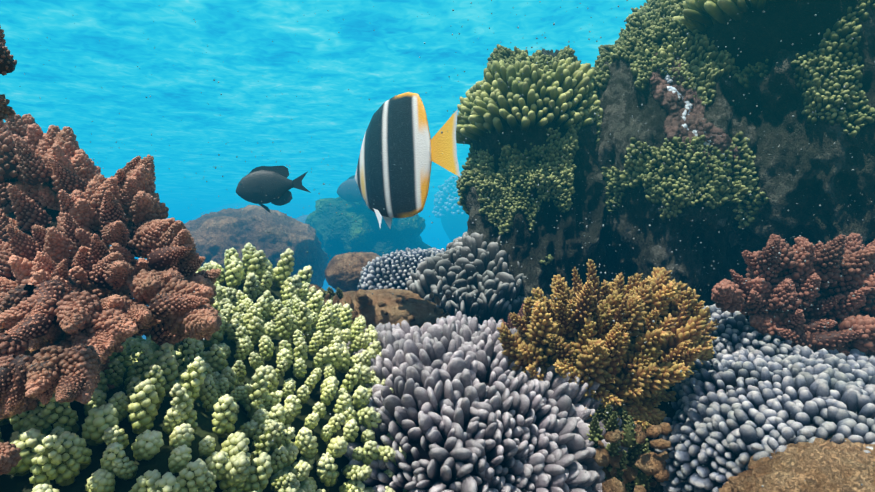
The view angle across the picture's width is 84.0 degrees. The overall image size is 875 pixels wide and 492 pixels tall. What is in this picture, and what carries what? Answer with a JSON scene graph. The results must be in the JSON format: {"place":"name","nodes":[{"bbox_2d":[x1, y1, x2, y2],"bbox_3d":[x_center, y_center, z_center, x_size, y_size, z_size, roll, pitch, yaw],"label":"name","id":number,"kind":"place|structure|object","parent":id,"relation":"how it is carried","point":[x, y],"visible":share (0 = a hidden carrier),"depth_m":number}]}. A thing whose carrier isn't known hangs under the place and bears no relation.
{"place":"outdoors","nodes":[
{"label":"outdoors","id":0,"kind":"place"},
{"bbox_2d":[0,442,21,474],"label":"coral","id":1,"kind":"object","parent":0,"point":[10,457],"visible":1,"depth_m":0.15},
{"bbox_2d":[133,257,335,338],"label":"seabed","id":2,"kind":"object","parent":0,"point":[325,286],"depth_m":3.23},
{"bbox_2d":[0,337,314,491],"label":"coral","id":3,"kind":"object","parent":2,"relation":"on","point":[66,453],"depth_m":0.22},
{"bbox_2d":[188,202,315,221],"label":"water","id":4,"kind":"structure","parent":2,"relation":"on","point":[293,210],"depth_m":4.22},
{"bbox_2d":[184,205,328,287],"bbox_3d":[-0.383,0.035,0.961,0.328,0.231,0.295,0,0,2],"label":"boulder","id":5,"kind":"object","parent":2,"relation":"on","point":[214,237],"visible":0.46,"depth_m":0.88},
{"bbox_2d":[196,243,324,322],"bbox_3d":[-0.192,0.054,0.493,0.147,0.113,0.126,0,0,2],"label":"coral","id":6,"kind":"object","parent":2,"relation":"on","point":[255,264],"depth_m":0.48},
{"bbox_2d":[123,286,406,491],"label":"coral","id":7,"kind":"object","parent":2,"relation":"on","point":[296,319],"depth_m":0.30},
{"bbox_2d":[295,214,308,222],"bbox_3d":[-0.526,-0.037,2.015,0.218,0.187,0.233,0,0,2],"label":"reef","id":8,"kind":"object","parent":2,"relation":"on","point":[302,218],"visible":0.04,"depth_m":1.94},
{"bbox_2d":[290,198,315,205],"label":"water","id":9,"kind":"structure","parent":2,"relation":"on","point":[306,201],"depth_m":5.21},
{"bbox_2d":[325,252,379,291],"bbox_3d":[-0.131,0.046,0.803,0.111,0.072,0.104,0,0,2],"label":"boulder","id":10,"kind":"object","parent":2,"relation":"on","point":[339,268],"visible":0.52,"depth_m":0.76},
{"bbox_2d":[315,288,440,328],"bbox_3d":[-0.079,0.084,0.603,0.178,0.062,0.126,0,0,2],"label":"rock","id":11,"kind":"object","parent":2,"relation":"on","point":[420,311],"visible":0.33,"depth_m":0.56},
{"bbox_2d":[309,284,325,292],"bbox_3d":[-0.167,0.071,0.625,0.056,0.044,0.058,0,0,2],"label":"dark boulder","id":12,"kind":"object","parent":11,"relation":"on","point":[316,286],"visible":0.04,"depth_m":0.62},
{"bbox_2d":[314,287,352,326],"bbox_3d":[-0.105,0.086,0.575,0.118,0.077,0.064,0,0,2],"label":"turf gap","id":13,"kind":"object","parent":11,"relation":"on","point":[332,293],"visible":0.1,"depth_m":0.57},
{"bbox_2d":[325,289,450,328],"bbox_3d":[-0.082,0.078,0.570,0.216,0.063,0.110,0,0,2],"label":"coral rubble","id":14,"kind":"object","parent":11,"relation":"on","point":[362,298],"visible":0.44,"depth_m":0.54},
{"bbox_2d":[422,235,426,243],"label":"water","id":15,"kind":"structure","parent":2,"relation":"on","point":[424,239],"depth_m":5.66},
{"bbox_2d":[418,192,436,237],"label":"water","id":16,"kind":"structure","parent":2,"relation":"on","point":[425,213],"depth_m":5.72},
{"bbox_2d":[1,135,871,489],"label":"marine snow fine","id":17,"kind":"object","parent":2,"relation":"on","point":[397,251],"visible":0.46,"depth_m":0.27},
{"bbox_2d":[425,215,450,250],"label":"water","id":18,"kind":"structure","parent":2,"relation":"on","point":[437,236],"depth_m":5.44},
{"bbox_2d":[47,214,874,489],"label":"coral reef","id":19,"kind":"object","parent":2,"relation":"on","point":[850,329],"visible":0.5,"depth_m":0.27},
{"bbox_2d":[5,208,135,343],"bbox_3d":[-0.282,0.071,0.337,0.144,0.197,0.083,0,0,2],"label":"red algae holdfast rock","id":20,"kind":"object","parent":19,"relation":"on","point":[54,214],"visible":0.06,"depth_m":0.33},
{"bbox_2d":[0,109,221,419],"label":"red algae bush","id":21,"kind":"object","parent":20,"relation":"on","point":[80,324],"visible":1,"depth_m":0.27},
{"bbox_2d":[0,26,16,121],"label":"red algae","id":22,"kind":"object","parent":21,"relation":"attached to","point":[8,62],"visible":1,"depth_m":0.15},
{"bbox_2d":[19,5,454,214],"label":"snow water","id":23,"kind":"structure","parent":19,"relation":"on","point":[220,115],"depth_m":0.70},
{"bbox_2d":[236,166,310,212],"bbox_3d":[-0.239,-0.083,0.707,0.106,0.069,0.024,0,0,2],"label":"damselfish","id":24,"kind":"object","parent":23,"relation":"in","point":[258,184],"visible":1,"depth_m":0.70},
{"bbox_2d":[337,175,365,208],"bbox_3d":[-0.179,-0.128,1.153,0.136,0.082,0.032,0,0,12],"label":"fish","id":25,"kind":"object","parent":23,"relation":"in","point":[351,195],"visible":0.52,"depth_m":1.15},
{"bbox_2d":[305,197,432,264],"bbox_3d":[-0.181,-0.021,1.264,0.311,0.260,0.256,0,0,-24],"label":"reef","id":26,"kind":"object","parent":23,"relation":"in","point":[324,219],"visible":0.38,"depth_m":1.17},
{"bbox_2d":[355,92,460,227],"bbox_3d":[-0.035,-0.086,0.488,0.152,0.136,0.021,0,0,43],"label":"butterflyfish","id":27,"kind":"object","parent":23,"relation":"in","point":[397,133],"visible":1,"depth_m":0.48},
{"bbox_2d":[441,0,874,328],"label":"floating particles","id":28,"kind":"object","parent":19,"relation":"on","point":[779,253],"visible":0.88,"depth_m":0.32},
{"bbox_2d":[341,311,628,491],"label":"coral","id":29,"kind":"object","parent":2,"relation":"on","point":[458,359],"depth_m":0.31},
{"bbox_2d":[501,298,547,329],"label":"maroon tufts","id":30,"kind":"object","parent":29,"relation":"on","point":[509,325],"visible":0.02,"depth_m":0.47},
{"bbox_2d":[497,259,719,431],"bbox_3d":[0.140,0.087,0.389,0.195,0.154,0.134,0,0,2],"label":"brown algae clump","id":31,"kind":"object","parent":29,"relation":"on","point":[587,330],"visible":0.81,"depth_m":0.34},
{"bbox_2d":[587,404,652,491],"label":"turf gap","id":32,"kind":"object","parent":29,"relation":"on","point":[610,423],"visible":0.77,"depth_m":0.32},
{"bbox_2d":[593,422,671,491],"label":"coral rubble","id":33,"kind":"object","parent":29,"relation":"on","point":[652,463],"visible":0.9,"depth_m":0.31},
{"bbox_2d":[652,345,874,491],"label":"coral","id":34,"kind":"object","parent":29,"relation":"attached to","point":[839,398],"depth_m":0.32},
{"bbox_2d":[702,304,834,368],"bbox_3d":[0.272,0.101,0.445,0.138,0.105,0.158,0,0,2],"label":"coral","id":35,"kind":"object","parent":34,"relation":"attached to","point":[735,323],"depth_m":0.40},
{"bbox_2d":[711,232,874,355],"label":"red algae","id":36,"kind":"object","parent":34,"relation":"on","point":[783,287],"visible":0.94,"depth_m":0.39},
{"bbox_2d":[645,385,677,491],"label":"rock","id":37,"kind":"object","parent":2,"relation":"on","point":[668,409],"visible":0.04,"depth_m":0.37},
{"bbox_2d":[718,435,874,491],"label":"rock","id":38,"kind":"object","parent":2,"relation":"on","point":[851,464],"visible":0.96,"depth_m":0.26},
{"bbox_2d":[0,0,646,223],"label":"water surface","id":39,"kind":"object","parent":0,"point":[108,46],"depth_m":2.63},
{"bbox_2d":[357,247,444,289],"bbox_3d":[-0.035,0.055,0.775,0.192,0.107,0.150,0,0,2],"label":"coral","id":40,"kind":"object","parent":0,"point":[373,271],"depth_m":0.73},
{"bbox_2d":[432,174,468,241],"bbox_3d":[0.144,-0.171,2.374,0.344,0.392,0.305,0,0,2],"label":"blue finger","id":41,"kind":"object","parent":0,"point":[442,200],"depth_m":2.31},
{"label":"reef rock","id":42,"kind":"object","parent":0,"visible":0},
{"bbox_2d":[464,48,613,299],"bbox_3d":[0.143,-0.043,0.682,0.223,0.470,0.237,0,0,2],"label":"reef rock","id":43,"kind":"object","parent":42,"relation":"on","point":[587,196],"visible":0.21,"depth_m":0.58},
{"bbox_2d":[406,232,525,324],"bbox_3d":[0.053,0.056,0.627,0.194,0.159,0.127,0,0,2],"label":"coral","id":44,"kind":"object","parent":43,"relation":"on","point":[487,278],"depth_m":0.58},
{"bbox_2d":[456,44,602,265],"bbox_3d":[0.128,-0.097,0.623,0.220,0.360,0.127,0,0,14],"label":"coral","id":45,"kind":"object","parent":43,"relation":"on","point":[516,164],"visible":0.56,"depth_m":0.58},
{"bbox_2d":[452,56,602,163],"bbox_3d":[0.124,-0.161,0.646,0.218,0.184,0.193,0,0,2],"label":"coral","id":46,"kind":"object","parent":45,"relation":"on","point":[559,95],"depth_m":0.58},
{"bbox_2d":[598,10,759,305],"bbox_3d":[0.307,-0.081,0.636,0.236,0.486,0.269,0,0,2],"label":"reef rock","id":47,"kind":"object","parent":42,"relation":"on","point":[633,215],"visible":0.29,"depth_m":0.54},
{"bbox_2d":[591,0,759,221],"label":"coral","id":48,"kind":"object","parent":47,"relation":"on","point":[703,76],"visible":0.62,"depth_m":0.53},
{"bbox_2d":[645,42,687,60],"bbox_3d":[0.298,-0.239,0.586,0.199,0.074,0.102,0,0,22],"label":"coral","id":49,"kind":"object","parent":48,"relation":"on","point":[663,53],"visible":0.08,"depth_m":0.55},
{"bbox_2d":[663,65,726,159],"bbox_3d":[0.274,-0.150,0.526,0.026,0.124,0.070,0,0,-38],"label":"giant clam lip","id":50,"kind":"object","parent":47,"relation":"attached to","point":[670,88],"visible":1,"depth_m":0.53},
{"bbox_2d":[650,52,740,175],"bbox_3d":[0.270,-0.151,0.528,0.053,0.158,0.096,0,0,-38],"label":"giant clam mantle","id":51,"kind":"object","parent":47,"relation":"attached to","point":[672,104],"visible":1,"depth_m":0.53},
{"bbox_2d":[725,2,874,293],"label":"reef rock","id":52,"kind":"object","parent":42,"relation":"on","point":[774,100],"visible":0.31,"depth_m":0.48},
{"bbox_2d":[672,0,859,69],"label":"green coral cap","id":53,"kind":"object","parent":52,"relation":"on","point":[758,35],"depth_m":0.49},
{"bbox_2d":[729,0,874,228],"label":"coral","id":54,"kind":"object","parent":52,"relation":"attached to","point":[817,85],"visible":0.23,"depth_m":0.45}
]}

